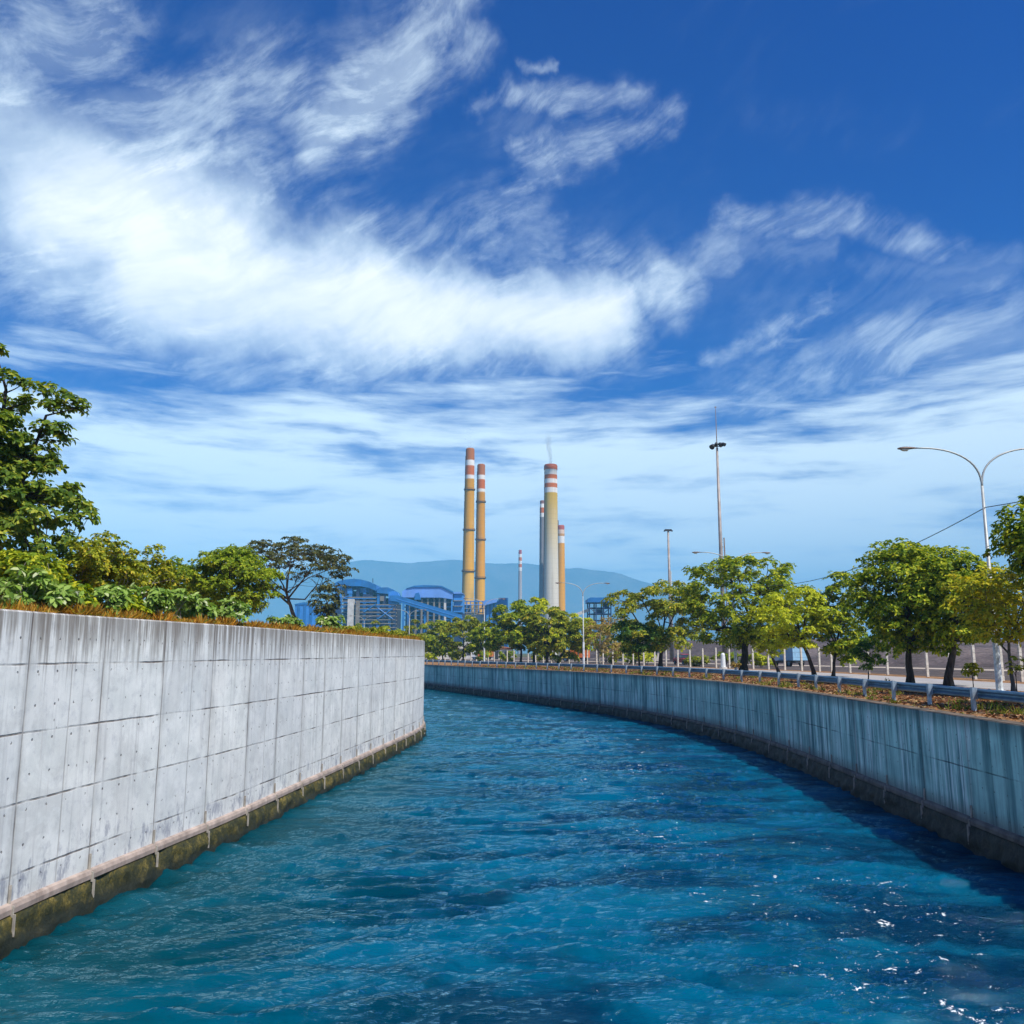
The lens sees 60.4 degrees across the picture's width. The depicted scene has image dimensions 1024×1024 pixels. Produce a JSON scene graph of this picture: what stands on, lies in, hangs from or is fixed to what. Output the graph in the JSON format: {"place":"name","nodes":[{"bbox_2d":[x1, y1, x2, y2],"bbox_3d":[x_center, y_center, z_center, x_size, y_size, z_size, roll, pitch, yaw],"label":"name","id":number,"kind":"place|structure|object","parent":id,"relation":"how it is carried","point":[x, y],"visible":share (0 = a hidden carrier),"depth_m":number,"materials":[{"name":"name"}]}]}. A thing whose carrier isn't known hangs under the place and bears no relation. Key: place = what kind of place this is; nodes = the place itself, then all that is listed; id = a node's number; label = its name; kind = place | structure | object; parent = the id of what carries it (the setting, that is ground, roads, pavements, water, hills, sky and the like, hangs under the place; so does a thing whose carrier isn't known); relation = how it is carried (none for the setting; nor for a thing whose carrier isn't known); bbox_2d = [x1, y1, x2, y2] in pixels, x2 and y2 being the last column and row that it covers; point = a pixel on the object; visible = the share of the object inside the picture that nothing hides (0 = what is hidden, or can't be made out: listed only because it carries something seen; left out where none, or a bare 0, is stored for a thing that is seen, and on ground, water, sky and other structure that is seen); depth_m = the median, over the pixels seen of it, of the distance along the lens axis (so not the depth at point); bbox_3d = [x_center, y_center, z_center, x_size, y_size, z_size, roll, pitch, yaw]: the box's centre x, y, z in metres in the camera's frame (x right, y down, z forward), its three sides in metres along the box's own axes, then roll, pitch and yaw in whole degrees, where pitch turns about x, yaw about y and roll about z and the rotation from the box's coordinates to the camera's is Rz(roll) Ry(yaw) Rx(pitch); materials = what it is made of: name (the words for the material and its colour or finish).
{"place":"outdoors","nodes":[
{"label":"outdoors","id":0,"kind":"place"},
{"bbox_2d":[0,609,425,960],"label":"canal wall","id":1,"kind":"structure","parent":0,"point":[135,754],"depth_m":20.31,"materials":[{"name":"concrete"}]},
{"bbox_2d":[145,560,839,652],"bbox_3d":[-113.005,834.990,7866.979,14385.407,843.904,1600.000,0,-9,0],"label":"hills","id":2,"kind":"structure","parent":0,"point":[501,580],"depth_m":7842.49,"materials":[{"name":"blue"}]},
{"bbox_2d":[0,688,1023,1023],"bbox_3d":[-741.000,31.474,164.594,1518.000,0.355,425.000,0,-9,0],"label":"water","id":3,"kind":"structure","parent":0,"point":[470,858],"depth_m":17.55,"materials":[{"name":"blue liquid"}]},
{"bbox_2d":[0,0,1023,639],"label":"sky","id":4,"kind":"structure","parent":0,"point":[291,261],"materials":[{"name":"blue"}]},
{"bbox_2d":[425,653,873,673],"bbox_3d":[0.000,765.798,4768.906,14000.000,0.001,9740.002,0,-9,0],"label":"ground","id":5,"kind":"structure","parent":0,"point":[523,655],"depth_m":595.45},
{"bbox_2d":[294,602,321,627],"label":"plant shed","id":6,"kind":"structure","parent":5,"relation":"on","point":[303,610],"depth_m":686.00,"materials":[{"name":"blue metal"}]},
{"bbox_2d":[322,606,340,623],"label":"plant shed","id":7,"kind":"structure","parent":5,"relation":"on","point":[338,611],"depth_m":731.14,"materials":[{"name":"blue metal"}]},
{"bbox_2d":[334,579,400,630],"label":"boiler house","id":8,"kind":"structure","parent":5,"relation":"on","point":[365,600],"depth_m":797.39,"materials":[{"name":"blue metal"}]},
{"bbox_2d":[388,591,461,631],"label":"conveyor gallery","id":9,"kind":"object","parent":5,"relation":"on","point":[395,598],"visible":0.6,"depth_m":754.46,"materials":[{"name":"blue metal"}]},
{"bbox_2d":[402,585,464,643],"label":"bunker house","id":10,"kind":"structure","parent":5,"relation":"on","point":[442,597],"depth_m":836.18,"materials":[{"name":"blue metal"}]},
{"bbox_2d":[462,448,474,613],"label":"chimney","id":11,"kind":"object","parent":5,"relation":"on","point":[468,570],"visible":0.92,"depth_m":964.18,"materials":[{"name":"paint"}]},
{"bbox_2d":[474,464,485,613],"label":"chimney","id":12,"kind":"object","parent":5,"relation":"on","point":[480,577],"visible":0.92,"depth_m":993.55,"materials":[{"name":"paint"}]},
{"bbox_2d":[464,598,507,646],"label":"precipitator","id":13,"kind":"object","parent":5,"relation":"on","point":[489,606],"visible":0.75,"depth_m":926.76,"materials":[{"name":"metal"}]},
{"bbox_2d":[517,550,521,653],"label":"chimney","id":14,"kind":"object","parent":5,"relation":"on","point":[520,577],"visible":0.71,"depth_m":1898.58,"materials":[{"name":"paint"}]},
{"bbox_2d":[539,500,543,623],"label":"chimney","id":15,"kind":"object","parent":5,"relation":"on","point":[541,546],"visible":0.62,"depth_m":1153.98,"materials":[{"name":"paint"}]},
{"bbox_2d":[543,464,558,654],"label":"chimney","id":16,"kind":"object","parent":5,"relation":"on","point":[550,576],"visible":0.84,"depth_m":881.03,"materials":[{"name":"paint"}]},
{"bbox_2d":[558,525,564,653],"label":"chimney","id":17,"kind":"object","parent":5,"relation":"on","point":[561,554],"visible":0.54,"depth_m":1119.04,"materials":[{"name":"paint"}]},
{"bbox_2d":[569,597,614,649],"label":"transfer tower","id":18,"kind":"structure","parent":5,"relation":"on","point":[595,601],"depth_m":516.18,"materials":[{"name":"blue metal"}]},
{"bbox_2d":[581,615,622,664],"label":"tree","id":19,"kind":"object","parent":5,"relation":"on","point":[615,644],"visible":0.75,"depth_m":120.06,"materials":[{"name":"green plant"}]},
{"bbox_2d":[673,654,687,664],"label":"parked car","id":20,"kind":"object","parent":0,"point":[682,657],"visible":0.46,"depth_m":125.86,"materials":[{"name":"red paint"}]},
{"bbox_2d":[425,657,1019,680],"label":"coal yard","id":21,"kind":"structure","parent":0,"point":[956,673],"depth_m":95.56,"materials":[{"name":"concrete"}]},
{"bbox_2d":[426,646,472,658],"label":"yard shed","id":22,"kind":"structure","parent":21,"relation":"on","point":[467,654],"depth_m":251.59,"materials":[{"name":"concrete"}]},
{"bbox_2d":[486,646,511,658],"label":"yard shed","id":23,"kind":"structure","parent":21,"relation":"on","point":[504,651],"depth_m":231.99,"materials":[{"name":"metal"}]},
{"bbox_2d":[561,650,589,661],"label":"parked truck","id":24,"kind":"object","parent":21,"relation":"on","point":[580,656],"visible":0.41,"depth_m":172.53,"materials":[{"name":"metal"}]},
{"bbox_2d":[592,624,620,662],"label":"tree","id":25,"kind":"object","parent":21,"relation":"on","point":[602,639],"visible":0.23,"depth_m":154.67,"materials":[{"name":"green plant"}]},
{"bbox_2d":[601,651,624,663],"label":"scrub bush","id":26,"kind":"object","parent":21,"relation":"on","point":[609,659],"visible":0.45,"depth_m":135.92,"materials":[{"name":"green plant"}]},
{"bbox_2d":[621,653,642,664],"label":"scrub bush","id":27,"kind":"object","parent":21,"relation":"on","point":[629,659],"visible":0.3,"depth_m":125.77,"materials":[{"name":"green plant"}]},
{"bbox_2d":[619,651,658,660],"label":"yard shed","id":28,"kind":"structure","parent":21,"relation":"on","point":[657,655],"depth_m":187.50,"materials":[{"name":"concrete"}]},
{"bbox_2d":[635,652,656,664],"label":"scrub bush","id":29,"kind":"object","parent":21,"relation":"on","point":[648,656],"visible":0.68,"depth_m":123.80,"materials":[{"name":"green plant"}]},
{"bbox_2d":[664,529,673,660],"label":"yard mast","id":30,"kind":"object","parent":21,"relation":"on","point":[669,595],"visible":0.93,"depth_m":190.10,"materials":[{"name":"metal"}]},
{"bbox_2d":[683,655,714,665],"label":"scrub bush","id":31,"kind":"object","parent":21,"relation":"on","point":[694,660],"visible":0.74,"depth_m":110.05,"materials":[{"name":"green plant"}]},
{"bbox_2d":[709,407,728,664],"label":"floodlight mast","id":32,"kind":"object","parent":21,"relation":"on","point":[712,447],"visible":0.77,"depth_m":131.43,"materials":[{"name":"metal"}]},
{"bbox_2d":[713,651,750,666],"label":"scrub bush","id":33,"kind":"object","parent":21,"relation":"on","point":[731,656],"visible":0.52,"depth_m":103.06,"materials":[{"name":"green plant"}]},
{"bbox_2d":[748,651,776,666],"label":"scrub bush","id":34,"kind":"object","parent":21,"relation":"on","point":[758,657],"visible":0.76,"depth_m":101.99,"materials":[{"name":"green plant"}]},
{"bbox_2d":[770,646,807,666],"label":"parked truck","id":35,"kind":"object","parent":21,"relation":"on","point":[791,658],"visible":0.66,"depth_m":106.54,"materials":[{"name":"metal"}]},
{"bbox_2d":[589,638,1023,658],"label":"coal heap","id":36,"kind":"object","parent":21,"relation":"on","point":[708,649],"visible":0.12,"depth_m":241.90,"materials":[{"name":"grey"}]},
{"bbox_2d":[749,644,1023,666],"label":"coal heap","id":37,"kind":"object","parent":21,"relation":"on","point":[984,654],"visible":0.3,"depth_m":115.92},
{"bbox_2d":[424,664,1023,872],"bbox_3d":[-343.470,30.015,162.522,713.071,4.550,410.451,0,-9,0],"label":"canal wall","id":38,"kind":"structure","parent":0,"point":[955,777],"depth_m":32.02,"materials":[{"name":"concrete"}]},
{"bbox_2d":[424,662,1023,721],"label":"bank verge","id":39,"kind":"structure","parent":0,"point":[826,690],"depth_m":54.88,"materials":[{"name":"brown plant"}]},
{"bbox_2d":[356,620,390,629],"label":"bank tree","id":40,"kind":"object","parent":39,"relation":"on","point":[375,621],"visible":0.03,"depth_m":211.48,"materials":[{"name":"green plant"}]},
{"bbox_2d":[400,619,438,658],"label":"tree","id":41,"kind":"object","parent":39,"relation":"on","point":[414,627],"visible":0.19,"depth_m":193.47,"materials":[{"name":"green plant"}]},
{"bbox_2d":[425,653,438,659],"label":"scrub bush","id":42,"kind":"object","parent":39,"relation":"on","point":[428,656],"visible":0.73,"depth_m":187.03,"materials":[{"name":"green plant"}]},
{"bbox_2d":[418,620,462,659],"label":"tree","id":43,"kind":"object","parent":39,"relation":"on","point":[432,644],"visible":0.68,"depth_m":174.40,"materials":[{"name":"green plant"}]},
{"bbox_2d":[447,651,464,660],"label":"scrub bush","id":44,"kind":"object","parent":39,"relation":"on","point":[454,658],"visible":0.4,"depth_m":179.12,"materials":[{"name":"green plant"}]},
{"bbox_2d":[435,615,486,660],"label":"tree","id":45,"kind":"object","parent":39,"relation":"on","point":[464,626],"visible":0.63,"depth_m":165.20,"materials":[{"name":"green plant"}]},
{"bbox_2d":[463,598,504,660],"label":"street lamp","id":46,"kind":"object","parent":39,"relation":"on","point":[484,623],"visible":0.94,"depth_m":149.85,"materials":[{"name":"grey metal"}]},
{"bbox_2d":[464,625,506,660],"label":"tree","id":47,"kind":"object","parent":39,"relation":"on","point":[474,645],"visible":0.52,"depth_m":159.27,"materials":[{"name":"green plant"}]},
{"bbox_2d":[498,651,516,661],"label":"scrub bush","id":48,"kind":"object","parent":39,"relation":"on","point":[503,657],"visible":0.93,"depth_m":162.40,"materials":[{"name":"green plant"}]},
{"bbox_2d":[475,599,546,661],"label":"tree","id":49,"kind":"object","parent":39,"relation":"on","point":[520,607],"visible":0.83,"depth_m":133.94,"materials":[{"name":"green plant"}]},
{"bbox_2d":[500,596,573,662],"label":"tree","id":50,"kind":"object","parent":39,"relation":"on","point":[542,604],"visible":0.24,"depth_m":137.27,"materials":[{"name":"green plant"}]},
{"bbox_2d":[522,606,593,662],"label":"tree","id":51,"kind":"object","parent":39,"relation":"on","point":[545,650],"visible":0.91,"depth_m":130.32,"materials":[{"name":"green plant"}]},
{"bbox_2d":[545,612,595,662],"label":"tree","id":52,"kind":"object","parent":39,"relation":"on","point":[564,655],"visible":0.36,"depth_m":134.54,"materials":[{"name":"green plant"}]},
{"bbox_2d":[556,582,609,663],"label":"street lamp","id":53,"kind":"object","parent":39,"relation":"on","point":[583,619],"visible":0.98,"depth_m":116.17,"materials":[{"name":"grey metal"}]},
{"bbox_2d":[607,619,670,665],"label":"tree","id":54,"kind":"object","parent":39,"relation":"on","point":[644,646],"visible":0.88,"depth_m":95.05,"materials":[{"name":"green plant"}]},
{"bbox_2d":[600,579,707,666],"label":"tree","id":55,"kind":"object","parent":39,"relation":"on","point":[679,632],"visible":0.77,"depth_m":95.89,"materials":[{"name":"green plant"}]},
{"bbox_2d":[719,653,726,668],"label":"marker pillar","id":56,"kind":"structure","parent":39,"relation":"on","point":[723,664],"depth_m":94.45,"materials":[{"name":"white paint"}]},
{"bbox_2d":[424,660,1023,711],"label":"guardrail","id":57,"kind":"object","parent":39,"relation":"on","point":[973,694],"visible":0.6,"depth_m":37.20,"materials":[{"name":"metal"}]},
{"bbox_2d":[424,643,1023,681],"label":"yard fence","id":58,"kind":"object","parent":39,"relation":"on","point":[1019,652],"visible":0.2,"depth_m":83.22,"materials":[{"name":"concrete"}]},
{"bbox_2d":[692,552,769,669],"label":"street lamp","id":59,"kind":"object","parent":39,"relation":"on","point":[735,655],"visible":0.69,"depth_m":80.75,"materials":[{"name":"grey metal"}]},
{"bbox_2d":[675,554,815,670],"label":"tree","id":60,"kind":"object","parent":39,"relation":"on","point":[725,566],"visible":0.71,"depth_m":76.70,"materials":[{"name":"green plant"}]},
{"bbox_2d":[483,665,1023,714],"bbox_3d":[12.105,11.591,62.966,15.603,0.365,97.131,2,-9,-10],"label":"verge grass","id":61,"kind":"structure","parent":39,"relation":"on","point":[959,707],"depth_m":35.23,"materials":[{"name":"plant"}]},
{"bbox_2d":[741,595,798,671],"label":"tree","id":62,"kind":"object","parent":39,"relation":"on","point":[766,645],"visible":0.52,"depth_m":72.93,"materials":[{"name":"green plant"}]},
{"bbox_2d":[745,586,838,674],"bbox_3d":[19.915,8.594,62.857,6.293,6.553,5.813,0,-9,0],"label":"tree","id":63,"kind":"object","parent":39,"relation":"on","point":[802,639],"visible":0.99,"depth_m":62.23,"materials":[{"name":"green plant"}]},
{"bbox_2d":[802,570,868,676],"bbox_3d":[23.195,7.989,62.683,4.774,7.668,4.588,3,-10,-19],"label":"tree","id":64,"kind":"object","parent":39,"relation":"on","point":[844,644],"visible":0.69,"depth_m":62.01,"materials":[{"name":"green plant"}]},
{"bbox_2d":[848,636,890,678],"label":"tree","id":65,"kind":"object","parent":39,"relation":"on","point":[862,645],"visible":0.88,"depth_m":51.14,"materials":[{"name":"green plant"}]},
{"bbox_2d":[838,537,971,682],"bbox_3d":[21.376,5.310,47.141,7.379,8.035,7.050,0,-9,0],"label":"tree","id":66,"kind":"object","parent":39,"relation":"on","point":[901,559],"visible":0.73,"depth_m":46.37,"materials":[{"name":"green plant"}]},
{"bbox_2d":[895,545,1011,685],"bbox_3d":[22.772,5.295,45.234,5.628,7.467,5.796,0,-9,0],"label":"tree","id":67,"kind":"object","parent":39,"relation":"on","point":[951,638],"visible":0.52,"depth_m":44.48,"materials":[{"name":"green plant"}]},
{"bbox_2d":[897,447,1023,690],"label":"street lamp","id":68,"kind":"object","parent":39,"relation":"on","point":[997,669],"visible":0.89,"depth_m":39.32,"materials":[{"name":"grey metal"}]},
{"bbox_2d":[735,502,1016,585],"bbox_3d":[21.365,0.948,42.830,0.610,1.838,76.951,0,-9,-2],"label":"power cable","id":69,"kind":"object","parent":68,"relation":"hanging from","point":[906,547],"visible":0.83,"depth_m":44.78,"materials":[{"name":"metal"}]},
{"bbox_2d":[960,662,984,686],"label":"sapling","id":70,"kind":"object","parent":39,"relation":"on","point":[972,667],"visible":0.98,"depth_m":36.84,"materials":[{"name":"green plant"}]},
{"bbox_2d":[936,564,1023,690],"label":"tree","id":71,"kind":"object","parent":39,"relation":"on","point":[988,591],"visible":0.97,"depth_m":36.11,"materials":[{"name":"green plant"}]},
{"bbox_2d":[981,495,1023,589],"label":"tree","id":72,"kind":"object","parent":39,"relation":"on","point":[1011,540],"visible":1,"depth_m":34.03,"materials":[{"name":"green plant"}]},
{"bbox_2d":[1005,656,1023,691],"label":"sapling","id":73,"kind":"object","parent":39,"relation":"on","point":[1019,667],"visible":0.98,"depth_m":32.45,"materials":[{"name":"green plant"}]},
{"bbox_2d":[468,659,1023,670],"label":"dirt track","id":74,"kind":"structure","parent":0,"point":[808,665],"depth_m":109.33,"materials":[{"name":"beige soil"}]},
{"bbox_2d":[471,651,493,659],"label":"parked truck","id":75,"kind":"object","parent":74,"relation":"on","point":[474,656],"visible":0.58,"depth_m":222.25,"materials":[{"name":"metal"}]},
{"bbox_2d":[684,667,1023,690],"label":"road","id":76,"kind":"structure","parent":0,"point":[981,684],"depth_m":53.60,"materials":[{"name":"grey asphalt"}]},
{"label":"high bank","id":77,"kind":"structure","parent":0,"visible":0},
{"bbox_2d":[0,565,58,606],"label":"waxy shrub","id":78,"kind":"object","parent":77,"relation":"on","point":[12,585],"visible":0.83,"depth_m":17.53,"materials":[{"name":"green plant"}]},
{"bbox_2d":[0,549,78,584],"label":"tree","id":79,"kind":"object","parent":77,"relation":"on","point":[55,568],"visible":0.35,"depth_m":22.39,"materials":[{"name":"green plant"}]},
{"bbox_2d":[0,343,100,563],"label":"tree","id":80,"kind":"object","parent":77,"relation":"on","point":[21,513],"visible":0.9,"depth_m":26.08,"materials":[{"name":"green plant"}]},
{"bbox_2d":[21,575,84,607],"bbox_3d":[-9.554,1.759,18.085,1.268,1.016,1.038,-2,-9,10],"label":"waxy shrub","id":81,"kind":"object","parent":77,"relation":"on","point":[55,595],"visible":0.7,"depth_m":17.89,"materials":[{"name":"green plant"}]},
{"bbox_2d":[65,580,99,606],"bbox_3d":[-9.501,1.970,19.125,1.140,0.932,1.062,0,-9,0],"label":"waxy shrub","id":82,"kind":"object","parent":77,"relation":"on","point":[86,588],"visible":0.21,"depth_m":18.95,"materials":[{"name":"green plant"}]},
{"bbox_2d":[64,530,151,594],"bbox_3d":[-11.627,1.909,24.642,2.832,2.805,2.454,-6,-11,32],"label":"tree","id":83,"kind":"object","parent":77,"relation":"on","point":[94,565],"visible":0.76,"depth_m":24.18,"materials":[{"name":"green plant"}]},
{"bbox_2d":[85,584,135,614],"bbox_3d":[-9.370,2.085,19.934,1.467,0.960,0.899,0,-9,0],"label":"waxy shrub","id":84,"kind":"object","parent":77,"relation":"on","point":[113,597],"visible":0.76,"depth_m":19.87,"materials":[{"name":"green plant"}]},
{"bbox_2d":[119,594,154,614],"bbox_3d":[-9.102,2.335,20.982,1.057,0.795,0.904,0,-9,0],"label":"waxy shrub","id":85,"kind":"object","parent":77,"relation":"on","point":[140,606],"visible":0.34,"depth_m":20.90,"materials":[{"name":"green plant"}]},
{"bbox_2d":[104,544,189,598],"bbox_3d":[-11.655,2.404,27.667,2.496,2.786,2.689,-8,-12,40],"label":"tree","id":86,"kind":"object","parent":77,"relation":"on","point":[158,578],"visible":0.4,"depth_m":27.64,"materials":[{"name":"green plant"}]},
{"bbox_2d":[123,582,173,614],"bbox_3d":[-8.928,2.261,21.466,1.299,1.095,1.149,0,-9,0],"label":"waxy shrub","id":87,"kind":"object","parent":77,"relation":"on","point":[157,597],"visible":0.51,"depth_m":21.38,"materials":[{"name":"green plant"}]},
{"bbox_2d":[146,555,206,606],"bbox_3d":[-16.375,4.173,43.023,2.995,4.143,3.862,-7,-12,39],"label":"tree","id":88,"kind":"object","parent":77,"relation":"on","point":[178,563],"visible":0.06,"depth_m":42.60,"materials":[{"name":"green plant"}]},
{"bbox_2d":[163,587,203,618],"bbox_3d":[-8.730,2.525,23.049,0.978,1.079,1.330,-2,-9,13],"label":"waxy shrub","id":89,"kind":"object","parent":77,"relation":"on","point":[180,594],"visible":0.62,"depth_m":23.00,"materials":[{"name":"green plant"}]},
{"bbox_2d":[181,598,221,618],"bbox_3d":[-8.478,2.738,23.956,1.175,0.942,1.132,0,-9,0],"label":"waxy shrub","id":90,"kind":"object","parent":77,"relation":"on","point":[210,610],"visible":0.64,"depth_m":23.68,"materials":[{"name":"green plant"}]},
{"bbox_2d":[0,596,422,640],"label":"dry grass","id":91,"kind":"structure","parent":77,"relation":"on","point":[79,609],"depth_m":21.44,"materials":[{"name":"brown plant"}]},
{"bbox_2d":[175,544,284,615],"bbox_3d":[-13.136,3.631,40.861,5.118,4.531,4.681,0,-9,0],"label":"tree","id":92,"kind":"object","parent":77,"relation":"on","point":[225,572],"visible":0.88,"depth_m":40.04,"materials":[{"name":"green plant"}]},
{"bbox_2d":[211,597,253,622],"bbox_3d":[-8.232,2.994,25.830,1.209,1.027,1.049,0,-9,0],"label":"waxy shrub","id":93,"kind":"object","parent":77,"relation":"on","point":[229,607],"visible":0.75,"depth_m":25.72,"materials":[{"name":"green plant"}]},
{"bbox_2d":[266,614,304,626],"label":"waxy shrub","id":94,"kind":"object","parent":77,"relation":"on","point":[287,619],"visible":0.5,"depth_m":30.70,"materials":[{"name":"green plant"}]},
{"bbox_2d":[220,536,358,618],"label":"umbrella tree","id":95,"kind":"object","parent":77,"relation":"on","point":[297,552],"visible":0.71,"depth_m":67.15,"materials":[{"name":"green plant"}]},
{"bbox_2d":[306,577,344,616],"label":"umbrella tree","id":96,"kind":"object","parent":77,"relation":"on","point":[329,609],"visible":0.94,"depth_m":84.29,"materials":[{"name":"green plant"}]},
{"bbox_2d":[315,614,345,628],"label":"waxy shrub","id":97,"kind":"object","parent":77,"relation":"on","point":[329,621],"visible":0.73,"depth_m":35.98,"materials":[{"name":"green plant"}]},
{"bbox_2d":[340,625,369,631],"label":"bush","id":98,"kind":"object","parent":77,"relation":"on","point":[354,627],"visible":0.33,"depth_m":40.00,"materials":[{"name":"green plant"}]},
{"bbox_2d":[365,626,386,633],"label":"bush","id":99,"kind":"object","parent":77,"relation":"on","point":[373,629],"visible":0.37,"depth_m":44.48,"materials":[{"name":"green plant"}]},
{"bbox_2d":[388,630,407,635],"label":"bush","id":100,"kind":"object","parent":77,"relation":"on","point":[392,632],"visible":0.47,"depth_m":52.12,"materials":[{"name":"green plant"}]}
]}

